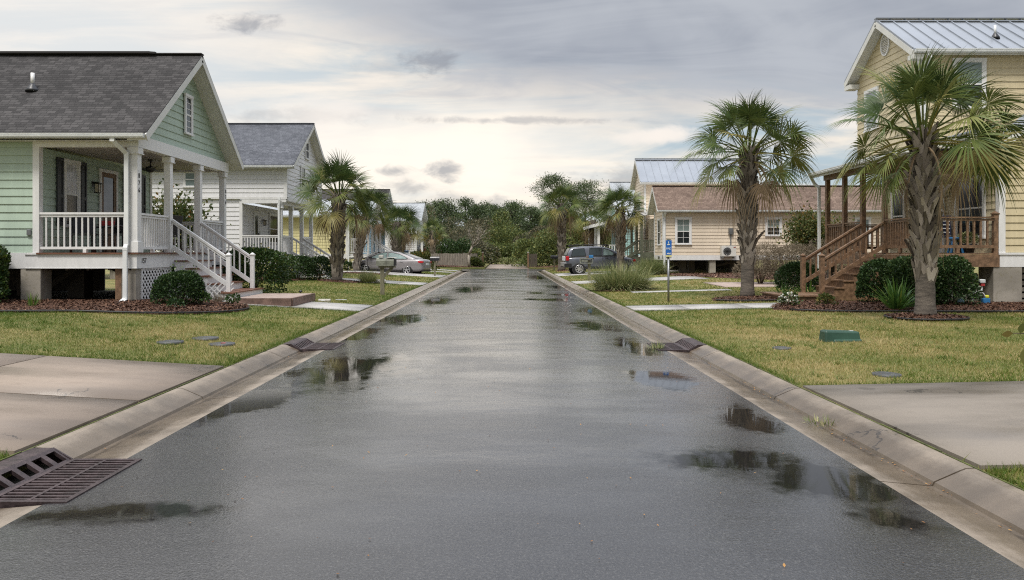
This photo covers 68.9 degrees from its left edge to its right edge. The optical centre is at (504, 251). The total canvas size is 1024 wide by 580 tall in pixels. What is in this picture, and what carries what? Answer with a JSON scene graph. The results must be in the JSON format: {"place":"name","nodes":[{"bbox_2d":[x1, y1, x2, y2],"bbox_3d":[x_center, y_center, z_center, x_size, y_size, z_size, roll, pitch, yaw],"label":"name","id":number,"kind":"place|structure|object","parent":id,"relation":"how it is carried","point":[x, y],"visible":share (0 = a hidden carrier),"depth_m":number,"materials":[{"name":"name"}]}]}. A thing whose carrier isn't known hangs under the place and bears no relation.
{"place":"outdoors","nodes":[
{"label":"outdoors","id":0,"kind":"place"},
{"bbox_2d":[0,353,44,366],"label":"driveway","id":1,"kind":"structure","parent":0,"point":[7,359],"depth_m":9.42,"materials":[{"name":"concrete"}]},
{"bbox_2d":[0,393,137,454],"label":"driveway","id":2,"kind":"structure","parent":0,"point":[27,421],"depth_m":6.67,"materials":[{"name":"concrete"}]},
{"bbox_2d":[0,356,223,402],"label":"driveway","id":3,"kind":"structure","parent":0,"point":[139,381],"depth_m":8.50,"materials":[{"name":"concrete"}]},
{"bbox_2d":[0,297,248,313],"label":"mulch ground","id":4,"kind":"structure","parent":0,"point":[121,309],"depth_m":15.95,"materials":[{"name":"brown wood"}]},
{"bbox_2d":[0,244,11,302],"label":"holly bush","id":5,"kind":"object","parent":4,"relation":"on","point":[5,259],"visible":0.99,"depth_m":16.77,"materials":[{"name":"green plant"}]},
{"bbox_2d":[0,301,249,312],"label":"bed edging","id":6,"kind":"object","parent":4,"relation":"on","point":[122,311],"visible":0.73,"depth_m":15.18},
{"bbox_2d":[150,260,205,304],"bbox_3d":[-7.585,0.718,17.364,1.238,1.042,1.133,0,0,0],"label":"round shrub","id":7,"kind":"object","parent":4,"relation":"on","point":[169,283],"visible":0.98,"depth_m":17.06,"materials":[{"name":"green plant"}]},
{"bbox_2d":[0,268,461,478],"bbox_3d":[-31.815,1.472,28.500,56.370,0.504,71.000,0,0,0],"label":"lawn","id":8,"kind":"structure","parent":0,"point":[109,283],"depth_m":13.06,"materials":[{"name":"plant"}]},
{"bbox_2d":[0,51,263,301],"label":"cottage","id":9,"kind":"structure","parent":8,"relation":"on","point":[98,136],"depth_m":18.78,"materials":[{"name":"green"}]},
{"bbox_2d":[56,157,86,227],"bbox_3d":[-10.864,-1.450,18.770,0.070,1.700,1.280,0,0,0],"label":"window","id":10,"kind":"structure","parent":9,"relation":"in","point":[71,175],"depth_m":18.72,"materials":[{"name":"white paint"}]},
{"bbox_2d":[70,217,95,252],"bbox_3d":[-10.367,-0.477,18.382,0.568,1.005,0.633,0,0,-28],"label":"porch chair","id":11,"kind":"object","parent":9,"relation":"on","point":[84,226],"visible":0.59,"depth_m":18.52,"materials":[{"name":"wood"}]},
{"bbox_2d":[92,217,122,252],"bbox_3d":[-9.681,-0.477,18.380,0.568,1.005,0.633,0,0,32],"label":"porch chair","id":12,"kind":"object","parent":9,"relation":"on","point":[120,228],"visible":0.52,"depth_m":18.50,"materials":[{"name":"wood"}]},
{"bbox_2d":[98,168,118,251],"bbox_3d":[-10.861,-1.117,20.515,0.075,2.245,0.950,0,0,0],"label":"door","id":13,"kind":"structure","parent":9,"relation":"in","point":[108,197],"depth_m":20.52,"materials":[{"name":"white paint"}]},
{"bbox_2d":[184,93,193,136],"bbox_3d":[-8.604,-3.730,20.370,0.070,1.100,0.530,0,0,0],"label":"window","id":14,"kind":"structure","parent":9,"relation":"in","point":[188,99],"depth_m":20.37,"materials":[{"name":"white paint"}]},
{"bbox_2d":[152,178,231,251],"bbox_3d":[-13.100,-0.845,28.907,4.765,4.235,4.020,0,0,0],"label":"tree","id":15,"kind":"object","parent":8,"relation":"on","point":[183,210],"visible":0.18,"depth_m":28.73,"materials":[{"name":"green plant"}]},
{"bbox_2d":[110,123,330,278],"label":"white house","id":16,"kind":"structure","parent":8,"relation":"on","point":[276,157],"depth_m":33.70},
{"bbox_2d":[269,213,277,243],"bbox_3d":[-11.644,-1.150,37.700,0.070,1.500,1.430,0,0,0],"label":"window","id":17,"kind":"structure","parent":16,"relation":"in","point":[273,218],"depth_m":37.69,"materials":[{"name":"white paint"}]},
{"bbox_2d":[222,241,301,292],"bbox_3d":[-7.517,0.479,22.541,2.423,1.611,2.168,0,0,0],"label":"hedge shrub","id":18,"kind":"object","parent":8,"relation":"on","point":[263,255],"visible":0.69,"depth_m":22.18,"materials":[{"name":"green plant"}]},
{"bbox_2d":[234,293,314,306],"bbox_3d":[-6.115,1.290,20.035,1.490,0.220,2.330,0,0,0],"label":"paver landing","id":19,"kind":"object","parent":8,"relation":"on","point":[285,299],"visible":0.85,"depth_m":19.27,"materials":[{"name":"concrete"}]},
{"bbox_2d":[240,199,391,269],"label":"yellow house","id":20,"kind":"structure","parent":8,"relation":"on","point":[349,243],"depth_m":49.99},
{"bbox_2d":[308,254,331,279],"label":"round shrub","id":21,"kind":"object","parent":8,"relation":"on","point":[324,261],"visible":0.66,"depth_m":32.98,"materials":[{"name":"green plant"}]},
{"bbox_2d":[345,187,398,270],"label":"palm tree","id":22,"kind":"object","parent":8,"relation":"on","point":[375,197],"visible":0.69,"depth_m":47.08,"materials":[{"name":"green plant"}]},
{"bbox_2d":[376,255,397,294],"bbox_3d":[-4.030,0.828,25.600,0.700,1.410,0.280,0,0,0],"label":"mailbox","id":23,"kind":"object","parent":8,"relation":"on","point":[383,263],"visible":0.99,"depth_m":25.54,"materials":[{"name":"grey wood"}]},
{"bbox_2d":[374,204,422,252],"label":"palm tree","id":24,"kind":"object","parent":8,"relation":"on","point":[398,240],"visible":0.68,"depth_m":59.25,"materials":[{"name":"green plant"}]},
{"bbox_2d":[383,206,427,251],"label":"palm tree","id":25,"kind":"object","parent":8,"relation":"on","point":[415,237],"visible":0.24,"depth_m":64.19,"materials":[{"name":"green plant"}]},
{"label":"mulch ground","id":26,"kind":"structure","parent":8,"relation":"on","visible":0},
{"bbox_2d":[278,254,317,279],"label":"round shrub","id":27,"kind":"object","parent":26,"relation":"on","point":[307,266],"visible":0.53,"depth_m":31.98,"materials":[{"name":"green plant"}]},
{"bbox_2d":[292,302,372,311],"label":"path","id":28,"kind":"structure","parent":0,"point":[337,306],"depth_m":19.60,"materials":[{"name":"concrete"}]},
{"bbox_2d":[317,279,363,282],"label":"mulch ground","id":29,"kind":"structure","parent":0,"point":[347,281],"depth_m":32.01,"materials":[{"name":"brown wood"}]},
{"bbox_2d":[292,149,378,279],"bbox_3d":[-7.253,-1.537,32.471,4.128,5.797,4.352,0,0,0],"label":"palm tree","id":30,"kind":"object","parent":29,"relation":"on","point":[336,171],"visible":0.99,"depth_m":32.05,"materials":[{"name":"green plant"}]},
{"bbox_2d":[389,272,445,277],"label":"driveway","id":31,"kind":"structure","parent":0,"point":[414,274],"depth_m":44.69,"materials":[{"name":"concrete"}]},
{"bbox_2d":[352,251,431,272],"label":"parked sedan","id":32,"kind":"object","parent":31,"relation":"on","point":[408,263],"visible":0.75,"depth_m":47.03,"materials":[{"name":"silver metal"}]},
{"bbox_2d":[438,259,490,268],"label":"lawn","id":33,"kind":"structure","parent":0,"point":[486,265],"depth_m":69.60,"materials":[{"name":"plant"}]},
{"bbox_2d":[424,238,458,261],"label":"wild shrub","id":34,"kind":"object","parent":33,"relation":"on","point":[445,248],"visible":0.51,"depth_m":81.40,"materials":[{"name":"green plant"}]},
{"bbox_2d":[431,253,476,266],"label":"board fence","id":35,"kind":"object","parent":33,"relation":"on","point":[445,258],"visible":0.52,"depth_m":71.99,"materials":[{"name":"grey wood"}]},
{"bbox_2d":[440,216,474,244],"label":"wild shrub","id":36,"kind":"object","parent":33,"relation":"on","point":[459,232],"visible":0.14,"depth_m":98.09,"materials":[{"name":"green plant"}]},
{"bbox_2d":[443,235,477,264],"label":"wild shrub","id":37,"kind":"object","parent":33,"relation":"on","point":[466,247],"visible":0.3,"depth_m":83.46,"materials":[{"name":"green plant"}]},
{"bbox_2d":[456,203,495,232],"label":"pine tree","id":38,"kind":"object","parent":33,"relation":"on","point":[473,213],"visible":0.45,"depth_m":125.46,"materials":[{"name":"green plant"}]},
{"bbox_2d":[459,218,497,266],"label":"bare tree","id":39,"kind":"object","parent":33,"relation":"on","point":[478,236],"visible":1,"depth_m":70.35,"materials":[{"name":"grey plant"}]},
{"bbox_2d":[481,208,515,237],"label":"wild shrub","id":40,"kind":"object","parent":33,"relation":"on","point":[506,218],"visible":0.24,"depth_m":118.37,"materials":[{"name":"green plant"}]},
{"bbox_2d":[462,269,552,270],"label":"side street","id":41,"kind":"structure","parent":0,"point":[504,269],"depth_m":66.74,"materials":[{"name":"grey asphalt"}]},
{"bbox_2d":[571,202,614,246],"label":"palm tree","id":42,"kind":"object","parent":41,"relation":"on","point":[590,232],"visible":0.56,"depth_m":65.63,"materials":[{"name":"green plant"}]},
{"bbox_2d":[0,271,1023,579],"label":"road","id":43,"kind":"structure","parent":0,"point":[458,431],"depth_m":5.09,"materials":[{"name":"grey asphalt"}]},
{"bbox_2d":[0,0,1023,241],"label":"sky","id":44,"kind":"structure","parent":0,"point":[477,100],"materials":[{"name":"grey"}]},
{"bbox_2d":[0,267,1023,487],"bbox_3d":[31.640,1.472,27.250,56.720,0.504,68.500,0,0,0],"label":"lawn","id":45,"kind":"structure","parent":0,"point":[823,369],"depth_m":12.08,"materials":[{"name":"plant"}]},
{"bbox_2d":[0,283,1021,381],"bbox_3d":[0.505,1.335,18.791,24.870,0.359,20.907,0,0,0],"label":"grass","id":46,"kind":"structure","parent":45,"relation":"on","point":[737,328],"depth_m":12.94,"materials":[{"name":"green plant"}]},
{"bbox_2d":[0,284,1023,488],"bbox_3d":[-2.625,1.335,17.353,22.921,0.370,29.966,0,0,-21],"label":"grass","id":47,"kind":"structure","parent":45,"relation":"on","point":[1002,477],"depth_m":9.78,"materials":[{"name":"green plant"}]},
{"bbox_2d":[534,181,587,269],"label":"palm tree","id":48,"kind":"object","parent":45,"relation":"on","point":[558,220],"visible":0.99,"depth_m":55.91,"materials":[{"name":"green plant"}]},
{"bbox_2d":[583,182,639,256],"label":"teal house","id":49,"kind":"structure","parent":45,"relation":"on","point":[612,185],"depth_m":64.22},
{"bbox_2d":[590,182,648,272],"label":"palm tree","id":50,"kind":"object","parent":45,"relation":"on","point":[620,224],"visible":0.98,"depth_m":45.77,"materials":[{"name":"green plant"}]},
{"bbox_2d":[581,259,665,290],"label":"ornamental grass","id":51,"kind":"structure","parent":45,"relation":"on","point":[614,279],"depth_m":28.22,"materials":[{"name":"green plant"}]},
{"bbox_2d":[666,239,671,301],"bbox_3d":[4.830,0.570,21.990,0.170,1.900,0.080,0,0,0],"label":"street sign","id":52,"kind":"object","parent":45,"relation":"on","point":[668,249],"visible":1,"depth_m":21.97,"materials":[{"name":"metal"}]},
{"bbox_2d":[630,158,740,268],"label":"metal roof house","id":53,"kind":"structure","parent":45,"relation":"on","point":[647,173],"depth_m":54.35,"materials":[{"name":"beige"}]},
{"bbox_2d":[673,89,832,295],"bbox_3d":[7.356,-1.719,22.590,4.579,6.359,4.563,0,0,0],"label":"palm tree","id":54,"kind":"object","parent":45,"relation":"on","point":[747,190],"visible":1,"depth_m":22.36,"materials":[{"name":"green plant"}]},
{"bbox_2d":[731,241,784,283],"bbox_3d":[10.516,0.490,30.563,2.088,1.917,1.866,0,0,-22],"label":"dry shrub","id":55,"kind":"object","parent":45,"relation":"on","point":[762,265],"visible":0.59,"depth_m":30.27,"materials":[{"name":"brown plant"}]},
{"bbox_2d":[624,185,954,272],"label":"beige house","id":56,"kind":"structure","parent":45,"relation":"on","point":[694,236],"depth_m":41.39,"materials":[{"name":"beige wood"}]},
{"bbox_2d":[675,217,691,244],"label":"window","id":57,"kind":"structure","parent":56,"relation":"in","point":[683,225],"depth_m":41.35,"materials":[{"name":"white paint"}]},
{"bbox_2d":[765,217,781,235],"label":"window","id":58,"kind":"structure","parent":56,"relation":"in","point":[769,233],"depth_m":41.34,"materials":[{"name":"white paint"}]},
{"bbox_2d":[762,242,824,283],"bbox_3d":[11.807,0.488,30.265,2.920,1.894,1.903,0,0,0],"label":"dry shrub","id":59,"kind":"object","parent":45,"relation":"on","point":[784,250],"visible":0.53,"depth_m":30.08,"materials":[{"name":"brown plant"}]},
{"bbox_2d":[774,256,818,291],"bbox_3d":[9.305,0.798,23.740,1.481,1.325,1.350,0,0,0],"label":"bush","id":60,"kind":"object","parent":45,"relation":"on","point":[788,269],"visible":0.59,"depth_m":23.44,"materials":[{"name":"green plant"}]},
{"bbox_2d":[773,196,873,264],"bbox_3d":[13.542,-0.511,31.798,4.347,3.786,3.946,0,0,0],"label":"tree","id":61,"kind":"object","parent":45,"relation":"on","point":[805,232],"visible":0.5,"depth_m":31.22,"materials":[{"name":"green plant"}]},
{"bbox_2d":[819,329,860,341],"bbox_3d":[5.513,1.393,12.252,0.623,0.214,0.324,0,0,0],"label":"utility box","id":62,"kind":"object","parent":45,"relation":"on","point":[838,335],"visible":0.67,"depth_m":12.14,"materials":[{"name":"green plastic"}]},
{"bbox_2d":[760,17,1023,301],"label":"deck house","id":63,"kind":"structure","parent":45,"relation":"on","point":[998,42],"depth_m":21.93,"materials":[{"name":"yellow wood"}]},
{"bbox_2d":[890,190,905,240],"bbox_3d":[12.864,-1.175,24.425,0.070,1.650,0.880,0,0,0],"label":"window","id":64,"kind":"structure","parent":63,"relation":"in","point":[894,215],"depth_m":24.54,"materials":[{"name":"white paint"}]},
{"bbox_2d":[952,58,986,108],"bbox_3d":[13.640,-4.935,21.894,1.010,1.490,0.070,0,0,0],"label":"window","id":65,"kind":"structure","parent":63,"relation":"in","point":[982,62],"depth_m":21.91,"materials":[{"name":"white paint"}]},
{"bbox_2d":[954,175,985,238],"bbox_3d":[12.864,-1.215,20.675,0.070,1.730,1.380,0,0,0],"label":"window","id":66,"kind":"structure","parent":63,"relation":"in","point":[981,198],"depth_m":20.51,"materials":[{"name":"white paint"}]},
{"bbox_2d":[790,309,1023,311],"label":"bed edging","id":67,"kind":"object","parent":45,"relation":"on","point":[912,310],"visible":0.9,"depth_m":17.01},
{"bbox_2d":[555,271,609,275],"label":"driveway","id":68,"kind":"structure","parent":0,"point":[565,274],"depth_m":47.46,"materials":[{"name":"concrete"}]},
{"bbox_2d":[560,244,635,273],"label":"parked suv","id":69,"kind":"object","parent":68,"relation":"on","point":[572,256],"visible":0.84,"depth_m":47.34,"materials":[{"name":"blue paint"}]},
{"bbox_2d":[631,255,673,274],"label":"ornamental grass","id":70,"kind":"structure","parent":0,"point":[659,266],"depth_m":40.21,"materials":[{"name":"green plant"}]},
{"bbox_2d":[625,305,689,310],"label":"path","id":71,"kind":"structure","parent":0,"point":[652,307],"depth_m":19.56,"materials":[{"name":"concrete"}]},
{"bbox_2d":[523,260,846,268],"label":"lawn","id":72,"kind":"structure","parent":0,"point":[530,267],"depth_m":69.60,"materials":[{"name":"plant"}]},
{"bbox_2d":[503,238,544,265],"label":"wild shrub","id":73,"kind":"object","parent":72,"relation":"on","point":[519,251],"visible":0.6,"depth_m":79.55,"materials":[{"name":"green plant"}]},
{"bbox_2d":[507,204,546,232],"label":"pine tree","id":74,"kind":"object","parent":72,"relation":"on","point":[531,216],"visible":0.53,"depth_m":123.08,"materials":[{"name":"green plant"}]},
{"bbox_2d":[512,244,557,266],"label":"wild shrub","id":75,"kind":"object","parent":72,"relation":"on","point":[524,256],"visible":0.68,"depth_m":73.40,"materials":[{"name":"green plant"}]},
{"bbox_2d":[532,229,583,265],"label":"wild shrub","id":76,"kind":"object","parent":72,"relation":"on","point":[551,244],"visible":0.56,"depth_m":72.78,"materials":[{"name":"green plant"}]},
{"bbox_2d":[525,171,593,212],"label":"pine tree","id":77,"kind":"object","parent":72,"relation":"on","point":[553,179],"visible":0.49,"depth_m":102.97,"materials":[{"name":"green plant"}]},
{"bbox_2d":[548,216,588,264],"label":"wild shrub","id":78,"kind":"object","parent":72,"relation":"on","point":[579,232],"visible":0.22,"depth_m":74.15,"materials":[{"name":"green plant"}]},
{"bbox_2d":[553,179,606,221],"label":"pine tree","id":79,"kind":"object","parent":72,"relation":"on","point":[586,186],"visible":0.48,"depth_m":106.97,"materials":[{"name":"green plant"}]},
{"bbox_2d":[678,303,750,309],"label":"path","id":80,"kind":"structure","parent":0,"point":[710,306],"depth_m":19.60,"materials":[{"name":"concrete"}]},
{"bbox_2d":[462,252,1023,271],"bbox_3d":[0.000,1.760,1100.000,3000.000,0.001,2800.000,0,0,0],"label":"ground","id":81,"kind":"structure","parent":0,"point":[956,254],"depth_m":453.23,"materials":[{"name":"soil"}]},
{"bbox_2d":[0,465,49,508],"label":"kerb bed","id":82,"kind":"object","parent":81,"relation":"on","point":[15,480],"depth_m":5.50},
{"bbox_2d":[0,447,141,507],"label":"storm drain","id":83,"kind":"object","parent":82,"relation":"on","point":[62,477],"visible":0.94,"depth_m":5.25,"materials":[{"name":"metal"}]},
{"bbox_2d":[0,271,465,527],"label":"kerb","id":84,"kind":"structure","parent":82,"relation":"on","point":[149,422],"depth_m":7.90,"materials":[{"name":"concrete"}]},
{"bbox_2d":[0,273,451,460],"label":"kerb moss","id":85,"kind":"object","parent":84,"relation":"on","point":[175,388],"visible":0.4,"depth_m":8.06,"materials":[{"name":"green plant"}]},
{"bbox_2d":[283,338,344,351],"bbox_3d":[-3.200,1.623,12.600,0.840,0.235,0.900,0,0,0],"label":"storm drain","id":86,"kind":"object","parent":82,"relation":"on","point":[303,344],"visible":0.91,"depth_m":12.50,"materials":[{"name":"metal"}]},
{"bbox_2d":[449,234,501,263],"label":"wild shrub","id":87,"kind":"object","parent":81,"relation":"on","point":[478,245],"visible":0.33,"depth_m":91.65,"materials":[{"name":"green plant"}]},
{"bbox_2d":[481,224,520,262],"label":"wild shrub","id":88,"kind":"object","parent":81,"relation":"on","point":[500,237],"visible":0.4,"depth_m":102.33,"materials":[{"name":"green plant"}]},
{"bbox_2d":[490,199,527,233],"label":"pine tree","id":89,"kind":"object","parent":81,"relation":"on","point":[511,208],"visible":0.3,"depth_m":127.49,"materials":[{"name":"green plant"}]},
{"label":"kerb bed","id":90,"kind":"structure","parent":81,"relation":"on","visible":0},
{"bbox_2d":[647,338,705,351],"bbox_3d":[2.875,1.623,12.550,0.790,0.235,1.000,0,0,0],"label":"storm drain","id":91,"kind":"object","parent":90,"relation":"on","point":[685,345],"visible":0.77,"depth_m":12.40,"materials":[{"name":"metal"}]},
{"bbox_2d":[537,270,1023,568],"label":"kerb","id":92,"kind":"structure","parent":90,"relation":"on","point":[978,505],"depth_m":5.96,"materials":[{"name":"concrete"}]},
{"bbox_2d":[554,274,1023,490],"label":"kerb moss","id":93,"kind":"object","parent":92,"relation":"on","point":[918,441],"visible":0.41,"depth_m":6.37,"materials":[{"name":"green plant"}]},
{"bbox_2d":[671,274,825,279],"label":"mulch ground","id":94,"kind":"structure","parent":0,"point":[722,277],"depth_m":36.50,"materials":[{"name":"brown wood"}]},
{"bbox_2d":[666,272,961,278],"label":"mulch","id":95,"kind":"object","parent":94,"relation":"on","point":[706,274],"visible":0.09,"depth_m":37.82,"materials":[{"name":"brown wood"}]},
{"bbox_2d":[703,282,812,287],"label":"patio","id":96,"kind":"structure","parent":0,"point":[733,284],"depth_m":29.85,"materials":[{"name":"grey concrete"}]},
{"bbox_2d":[770,299,1023,312],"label":"mulch ground","id":97,"kind":"structure","parent":0,"point":[783,308],"depth_m":17.83,"materials":[{"name":"brown wood"}]},
{"bbox_2d":[777,290,802,305],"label":"flower plant","id":98,"kind":"object","parent":97,"relation":"on","point":[794,294],"visible":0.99,"depth_m":18.84,"materials":[{"name":"white plant"}]},
{"bbox_2d":[854,254,907,301],"bbox_3d":[9.918,0.767,19.670,1.415,1.406,1.331,0,0,0],"label":"bush","id":99,"kind":"object","parent":97,"relation":"on","point":[868,270],"visible":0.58,"depth_m":19.44,"materials":[{"name":"green plant"}]},
{"bbox_2d":[865,277,914,308],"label":"strap plant","id":100,"kind":"object","parent":97,"relation":"on","point":[896,299],"visible":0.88,"depth_m":17.31,"materials":[{"name":"green plant"}]},
{"bbox_2d":[879,251,949,304],"bbox_3d":[10.380,0.702,18.928,1.624,1.486,1.379,0,0,0],"label":"bush","id":101,"kind":"object","parent":97,"relation":"on","point":[900,264],"visible":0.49,"depth_m":18.59,"materials":[{"name":"green plant"}]},
{"bbox_2d":[935,250,982,305],"bbox_3d":[11.192,0.706,18.779,1.435,1.485,1.395,0,0,0],"label":"bush","id":102,"kind":"object","parent":97,"relation":"on","point":[958,265],"visible":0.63,"depth_m":18.39,"materials":[{"name":"green plant"}]},
{"bbox_2d":[803,381,1023,468],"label":"driveway","id":103,"kind":"structure","parent":0,"point":[981,423],"depth_m":6.83,"materials":[{"name":"grey concrete"}]},
{"bbox_2d":[884,312,968,320],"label":"mulch ground","id":104,"kind":"structure","parent":0,"point":[926,320],"depth_m":15.12,"materials":[{"name":"brown wood"}]},
{"bbox_2d":[827,41,1023,315],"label":"palm tree","id":105,"kind":"object","parent":104,"relation":"on","point":[923,180],"visible":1,"depth_m":15.43,"materials":[{"name":"green plant"}]},
{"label":"lawn","id":106,"kind":"structure","parent":0,"visible":0},
{"bbox_2d":[322,189,395,257],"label":"blue house","id":107,"kind":"structure","parent":106,"relation":"on","point":[376,190],"depth_m":66.26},
{"bbox_2d":[385,203,428,253],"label":"grey house","id":108,"kind":"structure","parent":106,"relation":"on","point":[423,218],"depth_m":85.99,"materials":[{"name":"white"}]},
{"bbox_2d":[420,218,447,253],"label":"palm tree","id":109,"kind":"object","parent":106,"relation":"on","point":[432,240],"visible":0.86,"depth_m":75.36,"materials":[{"name":"green plant"}]},
{"bbox_2d":[427,197,475,237],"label":"pine tree","id":110,"kind":"object","parent":106,"relation":"on","point":[442,208],"visible":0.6,"depth_m":127.16,"materials":[{"name":"green plant"}]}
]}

